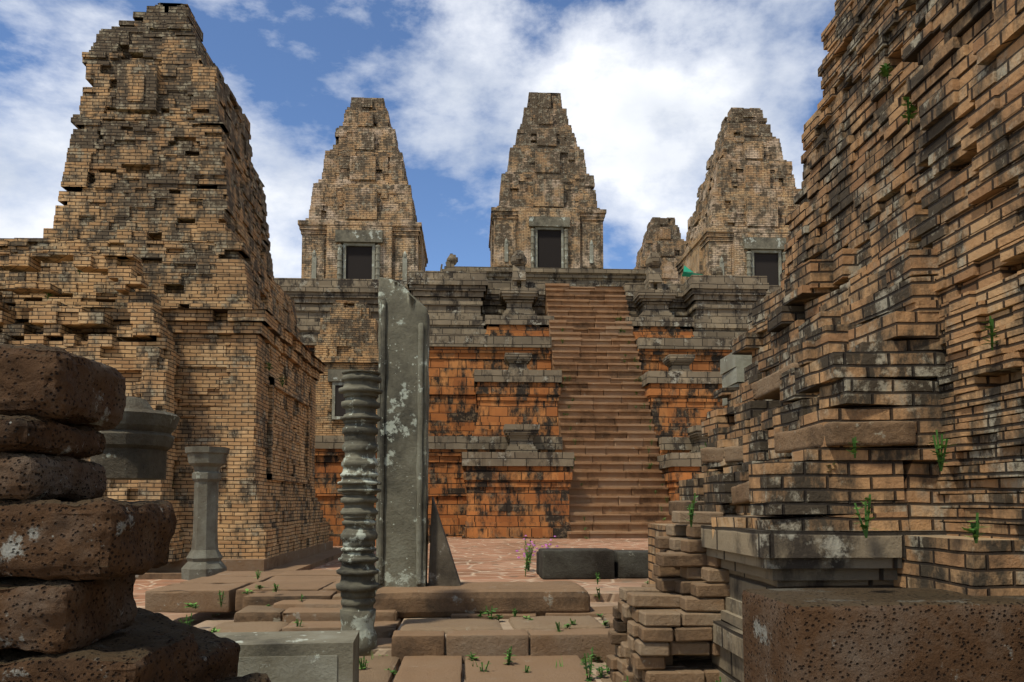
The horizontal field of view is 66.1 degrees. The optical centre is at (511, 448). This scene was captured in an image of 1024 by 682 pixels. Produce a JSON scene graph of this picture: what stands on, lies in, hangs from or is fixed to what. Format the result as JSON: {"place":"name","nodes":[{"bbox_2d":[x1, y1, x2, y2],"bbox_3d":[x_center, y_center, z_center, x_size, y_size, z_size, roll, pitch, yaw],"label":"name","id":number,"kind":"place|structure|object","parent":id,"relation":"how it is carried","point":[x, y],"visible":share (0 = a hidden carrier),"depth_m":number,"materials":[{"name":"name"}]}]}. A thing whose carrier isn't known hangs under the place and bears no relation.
{"place":"outdoors","nodes":[
{"label":"outdoors","id":0,"kind":"place"},
{"bbox_2d":[0,344,270,681],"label":"laterite wall","id":1,"kind":"structure","parent":0,"point":[78,551],"depth_m":3.99,"materials":[{"name":"brown stone"}]},
{"bbox_2d":[90,396,179,479],"bbox_3d":[-3.333,-0.096,6.858,0.800,0.720,0.800,0,-4,-3],"label":"capital fragment","id":2,"kind":"object","parent":1,"relation":"on","point":[139,438],"visible":0.69,"depth_m":6.61,"materials":[{"name":"stone"}]},
{"bbox_2d":[133,546,609,681],"bbox_3d":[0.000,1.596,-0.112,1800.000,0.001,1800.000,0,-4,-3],"label":"ground","id":3,"kind":"structure","parent":0,"point":[141,587],"depth_m":12.65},
{"bbox_2d":[0,3,328,561],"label":"brick tower","id":4,"kind":"structure","parent":3,"relation":"on","point":[158,235],"depth_m":19.44,"materials":[{"name":"brown brick"}]},
{"bbox_2d":[181,446,229,579],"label":"stone column","id":5,"kind":"structure","parent":3,"relation":"on","point":[204,557],"depth_m":13.52,"materials":[{"name":"stone"}]},
{"bbox_2d":[135,541,342,579],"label":"stone plinth","id":6,"kind":"structure","parent":3,"relation":"on","point":[309,558],"depth_m":18.08,"materials":[{"name":"brown stone"}]},
{"bbox_2d":[214,630,359,681],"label":"stone block","id":7,"kind":"structure","parent":3,"relation":"on","point":[306,656],"depth_m":5.92,"materials":[{"name":"stone"}]},
{"bbox_2d":[145,569,617,681],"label":"paving slabs","id":8,"kind":"structure","parent":3,"relation":"on","point":[421,656],"depth_m":8.00,"materials":[{"name":"stone"}]},
{"bbox_2d":[273,581,589,618],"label":"threshold slabs","id":9,"kind":"structure","parent":8,"relation":"on","point":[537,598],"depth_m":9.38,"materials":[{"name":"stone"}]},
{"bbox_2d":[208,593,611,681],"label":"paving slabs","id":10,"kind":"structure","parent":3,"relation":"on","point":[257,618],"depth_m":8.60,"materials":[{"name":"brown stone"}]},
{"bbox_2d":[305,325,731,545],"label":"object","id":11,"kind":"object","parent":3,"relation":"on","point":[498,502],"visible":0.29,"depth_m":32.15,"materials":[{"name":"orange brick"}]},
{"bbox_2d":[315,300,378,435],"bbox_3d":[-6.983,-3.273,34.193,3.325,6.100,3.325,0,-4,-3],"label":"shrine","id":12,"kind":"object","parent":11,"relation":"on","point":[347,337],"depth_m":32.94,"materials":[{"name":"beige brick"}]},
{"bbox_2d":[298,97,427,279],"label":"temple tower","id":13,"kind":"structure","parent":11,"relation":"on","point":[362,184],"depth_m":46.39,"materials":[{"name":"beige brick"}]},
{"bbox_2d":[346,246,371,278],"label":"doorway","id":14,"kind":"structure","parent":13,"relation":"in","point":[358,262],"depth_m":45.57,"materials":[{"name":"black"}]},
{"bbox_2d":[300,315,734,468],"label":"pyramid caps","id":15,"kind":"object","parent":11,"relation":"on","point":[668,460],"visible":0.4,"depth_m":32.23,"materials":[{"name":"grey stone"}]},
{"bbox_2d":[274,250,780,452],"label":"stone cornice","id":16,"kind":"structure","parent":11,"relation":"on","point":[717,303],"depth_m":36.98,"materials":[{"name":"grey stone"}]},
{"bbox_2d":[444,266,661,286],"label":"central base","id":17,"kind":"object","parent":11,"relation":"on","point":[583,277],"visible":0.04,"depth_m":52.68,"materials":[{"name":"stone"}]},
{"bbox_2d":[634,217,685,283],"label":"tower","id":18,"kind":"structure","parent":11,"relation":"on","point":[663,239],"depth_m":68.42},
{"bbox_2d":[682,266,702,276],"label":"tarp sheet","id":19,"kind":"object","parent":11,"relation":"on","point":[687,272],"visible":0.89,"depth_m":41.94,"materials":[{"name":"green plastic"}]},
{"bbox_2d":[675,107,800,284],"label":"tower","id":20,"kind":"structure","parent":11,"relation":"on","point":[747,188],"depth_m":48.12,"materials":[{"name":"beige brick"}]},
{"bbox_2d":[754,253,778,284],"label":"doorway","id":21,"kind":"structure","parent":20,"relation":"in","point":[765,264],"depth_m":46.84,"materials":[{"name":"black"}]},
{"bbox_2d":[44,63,1000,681],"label":"weeds","id":22,"kind":"object","parent":3,"relation":"on","point":[884,69],"visible":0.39,"depth_m":6.91,"materials":[{"name":"green plant"}]},
{"bbox_2d":[545,283,677,538],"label":"pyramid stairs","id":23,"kind":"structure","parent":3,"relation":"on","point":[608,422],"depth_m":32.14,"materials":[{"name":"brown stone"}]},
{"bbox_2d":[606,511,729,681],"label":"block pile","id":24,"kind":"object","parent":3,"relation":"on","point":[662,631],"visible":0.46,"depth_m":6.20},
{"bbox_2d":[701,525,946,681],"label":"stone molded base","id":25,"kind":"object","parent":3,"relation":"on","point":[751,558],"depth_m":5.06,"materials":[{"name":"stone"}]},
{"bbox_2d":[648,0,1023,660],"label":"brick tower","id":26,"kind":"structure","parent":3,"relation":"on","point":[902,277],"depth_m":5.09,"materials":[{"name":"brown brick"}]},
{"bbox_2d":[669,363,915,514],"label":"stone blocks","id":27,"kind":"structure","parent":26,"relation":"on","point":[880,433],"depth_m":5.38,"materials":[{"name":"stone"}]},
{"bbox_2d":[742,588,1023,681],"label":"stone block","id":28,"kind":"structure","parent":3,"relation":"on","point":[864,635],"depth_m":3.91,"materials":[{"name":"brown stone"}]},
{"bbox_2d":[0,0,835,277],"label":"sky","id":29,"kind":"structure","parent":0,"point":[647,88],"materials":[{"name":"blue"}]},
{"bbox_2d":[195,537,648,655],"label":"court paving","id":30,"kind":"structure","parent":0,"point":[486,560],"depth_m":16.09,"materials":[{"name":"brown stone"}]},
{"bbox_2d":[336,370,382,655],"bbox_3d":[-1.612,0.653,8.299,0.470,2.967,0.440,0,-4,-3],"label":"carved colonnette","id":31,"kind":"object","parent":30,"relation":"on","point":[357,585],"visible":0.98,"depth_m":8.17,"materials":[{"name":"stone"}]},
{"bbox_2d":[375,277,429,593],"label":"stone pillar","id":32,"kind":"structure","parent":30,"relation":"on","point":[402,453],"depth_m":9.82,"materials":[{"name":"stone"}]},
{"bbox_2d":[428,497,460,585],"bbox_3d":[-0.831,1.285,10.080,0.489,1.342,0.356,0,-4,-3],"label":"concrete wedge","id":33,"kind":"object","parent":30,"relation":"on","point":[442,570],"visible":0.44,"depth_m":9.90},
{"bbox_2d":[516,535,557,557],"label":"flowers","id":34,"kind":"object","parent":30,"relation":"on","point":[534,545],"visible":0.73,"depth_m":14.52,"materials":[{"name":"purple plant"}]},
{"bbox_2d":[536,548,648,578],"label":"stone block","id":35,"kind":"structure","parent":30,"relation":"on","point":[573,563],"depth_m":12.96,"materials":[{"name":"grey stone"}]},
{"bbox_2d":[489,92,606,268],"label":"tower","id":36,"kind":"structure","parent":0,"point":[545,175],"depth_m":56.65,"materials":[{"name":"beige brick"}]},
{"bbox_2d":[537,230,560,267],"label":"doorway","id":37,"kind":"structure","parent":36,"relation":"in","point":[548,248],"depth_m":55.80,"materials":[{"name":"black"}]},
{"bbox_2d":[720,353,751,405],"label":"stone block","id":38,"kind":"structure","parent":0,"point":[732,367],"depth_m":9.53,"materials":[{"name":"grey stone"}]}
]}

